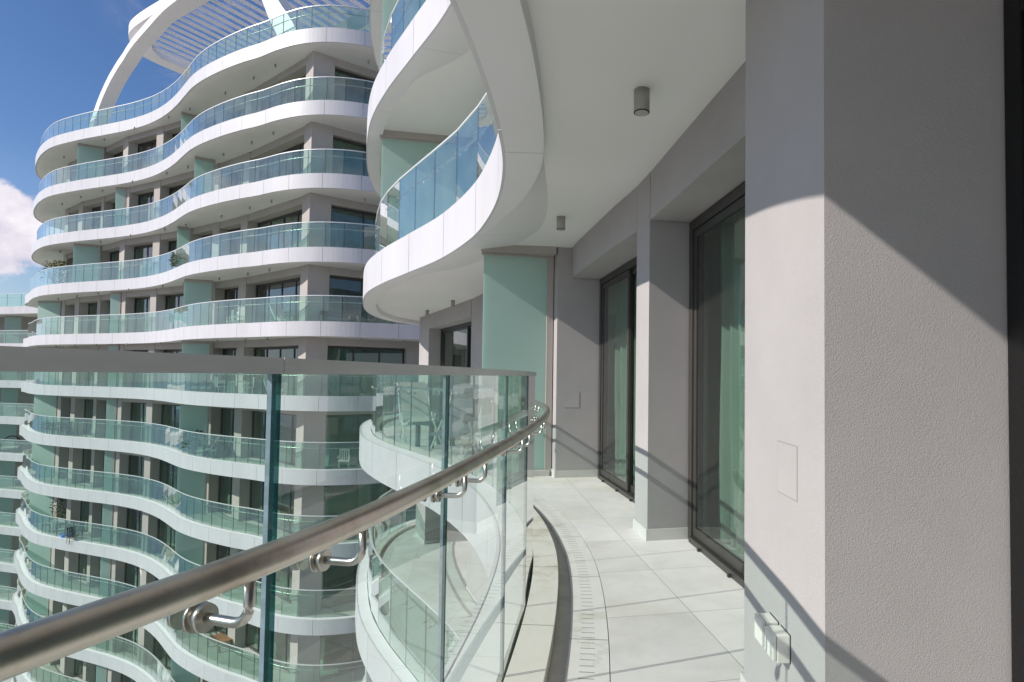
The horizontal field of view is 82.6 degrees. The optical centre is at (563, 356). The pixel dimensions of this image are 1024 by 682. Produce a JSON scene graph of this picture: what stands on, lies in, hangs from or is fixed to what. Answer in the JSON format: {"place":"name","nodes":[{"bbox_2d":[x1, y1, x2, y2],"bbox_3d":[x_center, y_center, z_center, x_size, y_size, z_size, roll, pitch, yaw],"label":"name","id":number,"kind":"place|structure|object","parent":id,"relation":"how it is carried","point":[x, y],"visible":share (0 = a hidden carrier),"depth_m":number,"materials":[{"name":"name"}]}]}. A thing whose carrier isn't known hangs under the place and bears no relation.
{"place":"outdoors","nodes":[
{"label":"outdoors","id":0,"kind":"place"},
{"bbox_2d":[0,0,370,306],"label":"sky","id":1,"kind":"structure","parent":0,"point":[57,57],"materials":[{"name":"blue"}]},
{"bbox_2d":[0,27,419,681],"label":"apartment tower","id":2,"kind":"structure","parent":0,"point":[322,419],"depth_m":29.89,"materials":[{"name":"paint"}]},
{"bbox_2d":[0,435,23,452],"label":"day bed","id":3,"kind":"object","parent":2,"relation":"on","point":[11,449],"visible":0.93,"depth_m":51.59,"materials":[{"name":"wicker"}]},
{"bbox_2d":[0,586,86,681],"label":"glass balustrade","id":4,"kind":"object","parent":2,"relation":"on","point":[31,675],"visible":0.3,"depth_m":36.57,"materials":[{"name":"glass"}]},
{"bbox_2d":[39,260,69,283],"bbox_3d":[-34.136,-5.422,39.001,1.762,2.101,1.667,0,-2,32],"label":"potted plant","id":5,"kind":"object","parent":2,"relation":"on","point":[51,266],"visible":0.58,"depth_m":38.91,"materials":[{"name":"green plant"}]},
{"bbox_2d":[44,519,65,535],"bbox_3d":[-32.843,11.027,37.546,1.400,0.740,0.800,0,-2,31],"label":"table","id":6,"kind":"object","parent":2,"relation":"on","point":[53,523],"visible":0.65,"depth_m":37.52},
{"bbox_2d":[43,422,68,434],"bbox_3d":[-33.764,4.786,38.600,1.900,0.740,0.900,-1,-2,34],"label":"table","id":7,"kind":"object","parent":2,"relation":"on","point":[55,423],"visible":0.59,"depth_m":38.40,"materials":[{"name":"wicker"}]},
{"bbox_2d":[49,499,65,528],"bbox_3d":[-33.501,10.440,38.580,1.056,1.965,1.129,1,-2,0],"label":"potted plant","id":8,"kind":"object","parent":2,"relation":"on","point":[62,503],"visible":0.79,"depth_m":38.55,"materials":[{"name":"green plant"}]},
{"bbox_2d":[49,260,72,283],"bbox_3d":[-33.229,-5.418,38.494,1.432,2.084,1.453,2,-2,-36],"label":"potted plant","id":9,"kind":"object","parent":2,"relation":"on","point":[68,262],"visible":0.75,"depth_m":38.42,"materials":[{"name":"green plant"}]},
{"bbox_2d":[66,526,78,543],"bbox_3d":[-29.950,10.894,35.406,0.482,0.941,0.500,0,-2,33],"label":"chair","id":10,"kind":"object","parent":2,"relation":"on","point":[70,533],"visible":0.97,"depth_m":35.46,"materials":[{"name":"wicker"}]},
{"bbox_2d":[74,659,82,679],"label":"window","id":11,"kind":"structure","parent":2,"relation":"in","point":[80,670],"depth_m":37.93,"materials":[{"name":"brown metal"}]},
{"bbox_2d":[78,553,86,580],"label":"window","id":12,"kind":"structure","parent":2,"relation":"in","point":[84,568],"depth_m":38.15,"materials":[{"name":"glass"}]},
{"bbox_2d":[80,501,88,531],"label":"window","id":13,"kind":"structure","parent":2,"relation":"in","point":[86,517],"depth_m":38.25,"materials":[{"name":"clear glass"}]},
{"bbox_2d":[81,449,91,483],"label":"window","id":14,"kind":"structure","parent":2,"relation":"in","point":[87,481],"depth_m":38.36,"materials":[{"name":"black glass"}]},
{"bbox_2d":[0,549,174,681],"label":"glass balustrade","id":15,"kind":"object","parent":2,"relation":"on","point":[160,673],"visible":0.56,"depth_m":33.11,"materials":[{"name":"glass"}]},
{"bbox_2d":[83,399,92,435],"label":"window","id":16,"kind":"structure","parent":2,"relation":"in","point":[90,424],"depth_m":38.47,"materials":[{"name":"black glass"}]},
{"bbox_2d":[85,372,94,385],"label":"window","id":17,"kind":"structure","parent":2,"relation":"in","point":[91,373],"depth_m":38.57,"materials":[{"name":"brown glass"}]},
{"bbox_2d":[87,303,96,333],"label":"window","id":18,"kind":"structure","parent":2,"relation":"in","point":[94,322],"depth_m":38.66,"materials":[{"name":"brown glass"}]},
{"bbox_2d":[91,206,100,228],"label":"window","id":19,"kind":"structure","parent":2,"relation":"in","point":[98,220],"depth_m":38.91,"materials":[{"name":"brown glass"}]},
{"bbox_2d":[109,251,118,279],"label":"window","id":20,"kind":"structure","parent":2,"relation":"in","point":[116,272],"depth_m":37.63,"materials":[{"name":"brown glass"}]},
{"bbox_2d":[113,151,122,174],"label":"window","id":21,"kind":"structure","parent":2,"relation":"in","point":[120,167],"depth_m":37.79,"materials":[{"name":"clear glass"}]},
{"bbox_2d":[121,673,135,681],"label":"window","id":22,"kind":"structure","parent":2,"relation":"in","point":[126,679],"depth_m":34.89,"materials":[{"name":"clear glass"}]},
{"bbox_2d":[122,629,137,655],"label":"window","id":23,"kind":"structure","parent":2,"relation":"in","point":[132,635],"depth_m":34.77,"materials":[{"name":"clear glass"}]},
{"bbox_2d":[124,562,139,590],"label":"window","id":24,"kind":"structure","parent":2,"relation":"in","point":[135,570],"depth_m":34.98,"materials":[{"name":"glass"}]},
{"bbox_2d":[126,508,141,548],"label":"window","id":25,"kind":"structure","parent":2,"relation":"in","point":[137,514],"depth_m":35.06,"materials":[{"name":"clear glass"}]},
{"bbox_2d":[128,455,143,495],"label":"window","id":26,"kind":"structure","parent":2,"relation":"in","point":[137,461],"depth_m":35.21,"materials":[{"name":"clear glass"}]},
{"bbox_2d":[130,402,145,442],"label":"window","id":27,"kind":"structure","parent":2,"relation":"in","point":[141,407],"depth_m":35.27,"materials":[{"name":"glass"}]},
{"bbox_2d":[131,350,147,387],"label":"window","id":28,"kind":"structure","parent":2,"relation":"in","point":[139,382],"depth_m":35.36,"materials":[{"name":"glass"}]},
{"bbox_2d":[134,297,149,331],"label":"window","id":29,"kind":"structure","parent":2,"relation":"in","point":[145,301],"depth_m":35.48,"materials":[{"name":"glass"}]},
{"bbox_2d":[133,244,152,277],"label":"window","id":30,"kind":"structure","parent":2,"relation":"in","point":[145,251],"depth_m":35.60,"materials":[{"name":"glass"}]},
{"bbox_2d":[138,192,153,222],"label":"window","id":31,"kind":"structure","parent":2,"relation":"in","point":[149,196],"depth_m":35.66,"materials":[{"name":"glass"}]},
{"bbox_2d":[137,139,156,169],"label":"window","id":32,"kind":"structure","parent":2,"relation":"in","point":[149,145],"depth_m":35.82,"materials":[{"name":"glass"}]},
{"bbox_2d":[153,637,170,670],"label":"window","id":33,"kind":"structure","parent":2,"relation":"in","point":[154,644],"depth_m":32.93,"materials":[{"name":"brown metal"}]},
{"bbox_2d":[157,518,175,550],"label":"window","id":34,"kind":"structure","parent":2,"relation":"in","point":[169,534],"depth_m":33.57,"materials":[{"name":"clear glass"}]},
{"bbox_2d":[159,459,177,488],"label":"window","id":35,"kind":"structure","parent":2,"relation":"in","point":[171,470],"depth_m":33.68,"materials":[{"name":"black glass"}]},
{"bbox_2d":[161,404,179,427],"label":"window","id":36,"kind":"structure","parent":2,"relation":"in","point":[162,417],"depth_m":33.61,"materials":[{"name":"brown metal"}]},
{"bbox_2d":[165,294,183,309],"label":"window","id":37,"kind":"structure","parent":2,"relation":"in","point":[179,298],"depth_m":33.92,"materials":[{"name":"clear glass"}]},
{"bbox_2d":[0,475,355,617],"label":"glass balustrade","id":38,"kind":"object","parent":2,"relation":"on","point":[171,559],"visible":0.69,"depth_m":31.46,"materials":[{"name":"glass"}]},
{"bbox_2d":[2,403,359,468],"bbox_3d":[-32.791,4.433,39.593,61.420,1.155,8.009,0,-2,26],"label":"glass balustrade","id":39,"kind":"object","parent":2,"relation":"on","point":[169,436],"visible":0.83,"depth_m":31.19,"materials":[{"name":"glass"}]},
{"bbox_2d":[1,512,363,681],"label":"glass balustrade","id":40,"kind":"object","parent":2,"relation":"on","point":[29,564],"visible":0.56,"depth_m":30.12,"materials":[{"name":"glass"}]},
{"bbox_2d":[0,221,375,302],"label":"glass balustrade","id":41,"kind":"object","parent":2,"relation":"on","point":[185,253],"visible":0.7,"depth_m":30.63,"materials":[{"name":"glass"}]},
{"bbox_2d":[177,429,206,455],"bbox_3d":[-18.861,4.359,29.448,1.283,1.375,1.244,1,-2,-21],"label":"potted plant","id":42,"kind":"object","parent":2,"relation":"on","point":[192,449],"visible":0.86,"depth_m":29.36,"materials":[{"name":"green plant"}]},
{"bbox_2d":[0,295,400,342],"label":"glass balustrade","id":43,"kind":"object","parent":2,"relation":"on","point":[178,317],"visible":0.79,"depth_m":31.22,"materials":[{"name":"glass"}]},
{"bbox_2d":[37,149,365,239],"bbox_3d":[-23.221,-8.300,36.025,39.957,1.155,9.432,-1,-2,37],"label":"glass balustrade","id":44,"kind":"object","parent":2,"relation":"on","point":[185,193],"visible":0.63,"depth_m":30.72,"materials":[{"name":"glass"}]},
{"bbox_2d":[40,5,369,145],"bbox_3d":[-23.140,-14.696,36.234,39.957,1.155,9.432,-1,-2,37],"label":"glass balustrade","id":45,"kind":"object","parent":2,"relation":"on","point":[52,130],"visible":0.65,"depth_m":30.82,"materials":[{"name":"glass"}]},
{"bbox_2d":[39,76,373,191],"bbox_3d":[-23.180,-11.498,36.130,39.957,1.155,9.432,-1,-2,37],"label":"glass balustrade","id":46,"kind":"object","parent":2,"relation":"on","point":[184,135],"visible":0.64,"depth_m":30.83,"materials":[{"name":"glass"}]},
{"bbox_2d":[201,234,211,258],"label":"window","id":47,"kind":"structure","parent":2,"relation":"in","point":[208,246],"depth_m":32.74,"materials":[{"name":"clear glass"}]},
{"bbox_2d":[194,436,220,456],"bbox_3d":[-17.984,4.521,29.369,1.116,1.092,0.616,2,-2,-23],"label":"deck chair","id":48,"kind":"object","parent":2,"relation":"on","point":[200,450],"visible":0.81,"depth_m":29.11,"materials":[{"name":"white plastic"}]},
{"bbox_2d":[0,439,415,542],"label":"glass balustrade","id":49,"kind":"object","parent":2,"relation":"on","point":[172,498],"visible":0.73,"depth_m":30.94,"materials":[{"name":"glass"}]},
{"bbox_2d":[188,380,227,392],"bbox_3d":[-18.120,1.537,29.560,2.300,0.700,0.785,0,-2,31],"label":"sofa","id":50,"kind":"object","parent":2,"relation":"on","point":[196,387],"visible":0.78,"depth_m":29.29,"materials":[{"name":"wicker"}]},
{"bbox_2d":[202,441,231,457],"bbox_3d":[-17.559,4.673,29.458,1.300,0.700,0.785,0,-2,31],"label":"sofa","id":51,"kind":"object","parent":2,"relation":"on","point":[218,448],"visible":0.84,"depth_m":29.25,"materials":[{"name":"fabric"}]},
{"bbox_2d":[206,633,232,652],"bbox_3d":[-17.082,14.220,28.843,1.200,0.450,0.700,0,-2,31],"label":"table","id":52,"kind":"object","parent":2,"relation":"on","point":[221,637],"visible":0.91,"depth_m":28.81,"materials":[{"name":"brown wood"}]},
{"bbox_2d":[21,372,418,395],"bbox_3d":[-32.752,1.305,39.695,61.420,1.155,8.009,0,-2,26],"label":"glass balustrade","id":53,"kind":"object","parent":2,"relation":"on","point":[175,381],"visible":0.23,"depth_m":30.73,"materials":[{"name":"glass"}]},
{"bbox_2d":[214,626,227,635],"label":"window","id":54,"kind":"structure","parent":2,"relation":"in","point":[225,629],"depth_m":30.46,"materials":[{"name":"clear glass"}]},
{"bbox_2d":[216,544,229,559],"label":"window","id":55,"kind":"structure","parent":2,"relation":"in","point":[225,551],"depth_m":30.88,"materials":[{"name":"clear glass"}]},
{"bbox_2d":[218,475,232,513],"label":"window","id":56,"kind":"structure","parent":2,"relation":"in","point":[227,493],"depth_m":30.93,"materials":[{"name":"black glass"}]},
{"bbox_2d":[220,408,234,453],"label":"window","id":57,"kind":"structure","parent":2,"relation":"in","point":[230,413],"depth_m":31.04,"materials":[{"name":"glass"}]},
{"bbox_2d":[89,0,369,127],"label":"rooftop pergola","id":58,"kind":"object","parent":2,"relation":"on","point":[149,25],"visible":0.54,"depth_m":33.54,"materials":[{"name":"paint"}]},
{"bbox_2d":[222,348,236,392],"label":"window","id":59,"kind":"structure","parent":2,"relation":"in","point":[230,349],"depth_m":30.77,"materials":[{"name":"black glass"}]},
{"bbox_2d":[224,288,238,323],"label":"window","id":60,"kind":"structure","parent":2,"relation":"in","point":[234,291],"depth_m":31.27,"materials":[{"name":"clear glass"}]},
{"bbox_2d":[228,228,240,254],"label":"window","id":61,"kind":"structure","parent":2,"relation":"in","point":[236,234],"depth_m":31.27,"materials":[{"name":"glass"}]},
{"bbox_2d":[228,168,241,186],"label":"window","id":62,"kind":"structure","parent":2,"relation":"in","point":[240,178],"depth_m":31.15,"materials":[{"name":"glass"}]},
{"bbox_2d":[231,310,243,323],"bbox_3d":[-15.687,-1.766,27.959,0.482,0.941,0.500,2,-3,-42],"label":"chair","id":63,"kind":"object","parent":2,"relation":"on","point":[233,316],"visible":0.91,"depth_m":27.86,"materials":[{"name":"white plastic"}]},
{"bbox_2d":[229,381,248,393],"bbox_3d":[-15.621,1.537,27.958,0.700,0.740,0.700,1,-2,-17],"label":"table","id":64,"kind":"object","parent":2,"relation":"on","point":[234,386],"visible":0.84,"depth_m":27.76,"materials":[{"name":"white plastic"}]},
{"bbox_2d":[245,623,288,671],"bbox_3d":[-13.743,13.227,27.638,5.218,2.431,0.277,-1,-2,37],"label":"window","id":65,"kind":"structure","parent":2,"relation":"in","point":[255,631],"depth_m":28.42,"materials":[{"name":"glass"}]},
{"bbox_2d":[249,479,292,533],"bbox_3d":[-13.663,6.971,27.843,5.218,2.431,0.277,-1,-2,37],"label":"window","id":66,"kind":"structure","parent":2,"relation":"in","point":[259,485],"depth_m":28.94,"materials":[{"name":"brown metal"}]},
{"bbox_2d":[251,411,296,465],"bbox_3d":[-13.624,3.842,27.945,5.218,2.431,0.276,-1,-2,37],"label":"window","id":67,"kind":"structure","parent":2,"relation":"in","point":[286,420],"depth_m":27.93,"materials":[{"name":"glass"}]},
{"bbox_2d":[257,565,291,602],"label":"window","id":68,"kind":"structure","parent":2,"relation":"in","point":[285,573],"depth_m":27.28,"materials":[{"name":"clear glass"}]},
{"bbox_2d":[253,346,297,395],"bbox_3d":[-13.584,0.715,28.047,5.218,2.431,0.277,-1,-2,37],"label":"window","id":69,"kind":"structure","parent":2,"relation":"in","point":[291,351],"depth_m":27.78,"materials":[{"name":"glass"}]},
{"bbox_2d":[255,278,299,322],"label":"window","id":70,"kind":"structure","parent":2,"relation":"in","point":[291,286],"depth_m":28.30,"materials":[{"name":"clear glass"}]},
{"bbox_2d":[257,210,301,251],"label":"window","id":71,"kind":"structure","parent":2,"relation":"in","point":[296,216],"depth_m":28.14,"materials":[{"name":"clear glass"}]},
{"bbox_2d":[259,142,303,180],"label":"window","id":72,"kind":"structure","parent":2,"relation":"in","point":[285,166],"depth_m":28.48,"materials":[{"name":"glass"}]},
{"bbox_2d":[269,304,294,321],"bbox_3d":[-12.646,-1.851,26.143,1.116,1.092,0.616,0,-2,25],"label":"deck chair","id":73,"kind":"object","parent":2,"relation":"on","point":[280,315],"visible":0.69,"depth_m":26.19,"materials":[{"name":"white plastic"}]},
{"bbox_2d":[261,75,305,110],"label":"window","id":74,"kind":"structure","parent":2,"relation":"in","point":[288,95],"depth_m":28.52,"materials":[{"name":"blue glass"}]},
{"bbox_2d":[319,311,353,321],"bbox_3d":[-10.081,-1.685,25.817,1.300,0.700,0.785,2,-2,-34],"label":"sofa","id":75,"kind":"object","parent":2,"relation":"on","point":[337,316],"visible":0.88,"depth_m":25.83,"materials":[{"name":"wicker"}]},
{"bbox_2d":[321,563,358,609],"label":"window","id":76,"kind":"structure","parent":2,"relation":"in","point":[355,566],"depth_m":26.79,"materials":[{"name":"grey metal"}]},
{"bbox_2d":[319,632,364,680],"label":"window","id":77,"kind":"structure","parent":2,"relation":"in","point":[348,651],"depth_m":26.73,"materials":[{"name":"grey glass"}]},
{"bbox_2d":[338,449,349,468],"bbox_3d":[-9.662,4.566,25.571,0.500,0.941,0.482,1,-2,-17],"label":"chair","id":78,"kind":"object","parent":2,"relation":"on","point":[341,458],"visible":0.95,"depth_m":25.73,"materials":[{"name":"white plastic"}]},
{"bbox_2d":[332,137,368,175],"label":"window","id":79,"kind":"structure","parent":2,"relation":"in","point":[352,166],"depth_m":27.19,"materials":[{"name":"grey glass"}]},
{"bbox_2d":[330,206,376,249],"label":"window","id":80,"kind":"structure","parent":2,"relation":"in","point":[351,239],"depth_m":27.25,"materials":[{"name":"clear glass"}]},
{"bbox_2d":[334,68,374,103],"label":"window","id":81,"kind":"structure","parent":2,"relation":"in","point":[368,84],"depth_m":27.56,"materials":[{"name":"black glass"}]},
{"bbox_2d":[323,483,388,531],"bbox_3d":[-9.664,6.995,27.038,3.050,2.431,0.276,2,-2,-37],"label":"window","id":82,"kind":"structure","parent":2,"relation":"in","point":[365,493],"depth_m":27.46,"materials":[{"name":"black glass"}]},
{"bbox_2d":[325,413,390,468],"bbox_3d":[-9.625,3.867,27.140,3.050,2.431,0.276,2,-2,-37],"label":"window","id":83,"kind":"structure","parent":2,"relation":"in","point":[361,418],"depth_m":27.03,"materials":[{"name":"brown metal"}]},
{"bbox_2d":[329,276,392,323],"bbox_3d":[-9.544,-2.459,27.348,3.050,2.431,0.276,2,-2,-37],"label":"window","id":84,"kind":"structure","parent":2,"relation":"in","point":[354,285],"depth_m":27.25,"materials":[{"name":"brown metal"}]},
{"bbox_2d":[326,346,403,395],"bbox_3d":[-9.345,0.748,27.423,3.650,2.431,0.276,2,-2,-37],"label":"window","id":85,"kind":"structure","parent":2,"relation":"in","point":[349,386],"depth_m":26.95,"materials":[{"name":"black glass"}]},
{"bbox_2d":[355,313,378,322],"bbox_3d":[-8.881,-1.655,26.267,0.900,0.700,0.785,2,-2,-29],"label":"sofa","id":86,"kind":"object","parent":2,"relation":"on","point":[365,317],"visible":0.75,"depth_m":26.14,"materials":[{"name":"wicker"}]},
{"bbox_2d":[355,0,1023,681],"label":"apartment wing","id":87,"kind":"structure","parent":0,"point":[861,162],"depth_m":2.08,"materials":[{"name":"white paint"}]},
{"bbox_2d":[0,346,549,681],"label":"glass balustrade","id":88,"kind":"object","parent":87,"relation":"on","point":[179,601],"visible":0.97,"depth_m":0.81,"materials":[{"name":"teal"}]},
{"bbox_2d":[379,0,423,70],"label":"glass balustrade","id":89,"kind":"object","parent":87,"relation":"on","point":[403,14],"visible":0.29,"depth_m":10.12,"materials":[{"name":"teal"}]},
{"bbox_2d":[381,0,425,66],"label":"privacy screen","id":90,"kind":"object","parent":87,"relation":"on","point":[388,6],"visible":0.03,"depth_m":11.69,"materials":[{"name":"teal glass"}]},
{"bbox_2d":[367,489,460,681],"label":"glass balustrade","id":91,"kind":"object","parent":87,"relation":"on","point":[380,582],"visible":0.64,"depth_m":9.77,"materials":[{"name":"teal"}]},
{"bbox_2d":[381,137,476,238],"bbox_3d":[-2.672,-3.011,11.757,2.021,2.720,0.120,1,-2,-12],"label":"privacy screen","id":92,"kind":"object","parent":87,"relation":"on","point":[401,157],"visible":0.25,"depth_m":11.73,"materials":[{"name":"frosted glass"},{"name":"metal"}]},
{"bbox_2d":[375,92,497,253],"bbox_3d":[-2.429,-2.340,9.701,1.191,1.290,15.538,1,-2,-20],"label":"glass balustrade","id":93,"kind":"object","parent":87,"relation":"on","point":[387,226],"visible":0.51,"depth_m":8.42,"materials":[{"name":"teal"}]},
{"bbox_2d":[383,415,557,681],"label":"balcony kerb","id":94,"kind":"structure","parent":87,"relation":"on","point":[530,660],"depth_m":2.94,"materials":[{"name":"stone"}]},
{"bbox_2d":[383,422,570,681],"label":"drainage gutter","id":95,"kind":"object","parent":87,"relation":"on","point":[557,670],"visible":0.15,"depth_m":3.01,"materials":[{"name":"stone"}]},
{"bbox_2d":[556,216,564,230],"bbox_3d":[-0.023,-1.343,5.847,0.088,0.134,0.088,1,-2,0],"label":"ceiling light","id":96,"kind":"object","parent":87,"relation":"attached to","point":[560,223],"visible":1,"depth_m":5.81,"materials":[{"name":"grey metal"}]},
{"bbox_2d":[391,421,743,681],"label":"balcony floor","id":97,"kind":"structure","parent":87,"relation":"on","point":[674,609],"depth_m":3.40,"materials":[{"name":"grey tile"}]},
{"bbox_2d":[397,382,436,441],"bbox_3d":[-2.833,1.047,11.241,0.616,1.092,1.116,2,-2,-25],"label":"deck chair","id":98,"kind":"object","parent":97,"relation":"on","point":[420,406],"visible":0.71,"depth_m":11.46,"materials":[{"name":"white fabric"}]},
{"bbox_2d":[412,420,454,448],"bbox_3d":[-2.217,1.341,10.061,0.500,0.420,0.600,-1,-2,38],"label":"table","id":99,"kind":"object","parent":97,"relation":"on","point":[418,432],"visible":0.59,"depth_m":9.96,"materials":[{"name":"wicker"}]},
{"bbox_2d":[426,384,481,456],"bbox_3d":[-1.694,1.000,9.373,0.616,1.092,1.116,0,-2,10],"label":"deck chair","id":100,"kind":"object","parent":97,"relation":"on","point":[462,415],"visible":0.73,"depth_m":9.57,"materials":[{"name":"white fabric"}]},
{"bbox_2d":[383,419,609,681],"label":"drainage path","id":101,"kind":"structure","parent":97,"relation":"on","point":[588,656],"depth_m":3.21,"materials":[{"name":"stone"}]},
{"bbox_2d":[478,252,553,477],"bbox_3d":[-0.582,0.099,7.229,0.906,2.760,0.120,1,-2,-14],"label":"privacy screen","id":102,"kind":"object","parent":97,"relation":"on","point":[517,334],"visible":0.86,"depth_m":7.24,"materials":[{"name":"frosted glass"},{"name":"bronze"}]},
{"bbox_2d":[564,392,579,406],"bbox_3d":[0.108,0.532,7.191,0.191,0.196,0.004,1,-2,-10],"label":"access panel","id":103,"kind":"object","parent":87,"relation":"attached to","point":[572,399],"visible":1,"depth_m":7.19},
{"bbox_2d":[615,274,636,484],"bbox_3d":[0.803,0.104,6.375,0.112,2.670,1.675,1,-2,-10],"label":"curtain","id":104,"kind":"object","parent":87,"relation":"hanging from","point":[620,377],"visible":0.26,"depth_m":6.85,"materials":[{"name":"fabric"}]},
{"bbox_2d":[634,86,649,115],"bbox_3d":[0.438,-1.423,3.238,0.088,0.134,0.088,1,-2,0],"label":"ceiling light","id":105,"kind":"object","parent":87,"relation":"attached to","point":[641,100],"visible":1,"depth_m":3.20,"materials":[{"name":"grey metal"}]},
{"bbox_2d":[718,208,744,554],"bbox_3d":[1.356,0.016,3.486,0.102,2.670,2.089,1,-2,-7],"label":"curtain","id":106,"kind":"object","parent":87,"relation":"hanging from","point":[731,499],"visible":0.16,"depth_m":4.23,"materials":[{"name":"fabric"}]},
{"bbox_2d":[754,612,778,645],"bbox_3d":[0.690,0.929,1.971,0.057,0.089,0.083,1,-2,0],"label":"wall socket","id":107,"kind":"object","parent":87,"relation":"attached to","point":[762,620],"depth_m":1.96,"materials":[{"name":"white plastic"}]},
{"bbox_2d":[765,625,790,663],"bbox_3d":[0.690,0.925,1.871,0.057,0.089,0.083,1,-2,0],"label":"wall socket","id":108,"kind":"object","parent":87,"relation":"attached to","point":[777,643],"depth_m":1.83,"materials":[{"name":"white plastic"}]},
{"bbox_2d":[777,440,797,501],"bbox_3d":[0.725,0.366,1.879,0.002,0.171,0.166,1,-2,0],"label":"access panel","id":109,"kind":"object","parent":87,"relation":"attached to","point":[787,469],"visible":1,"depth_m":1.87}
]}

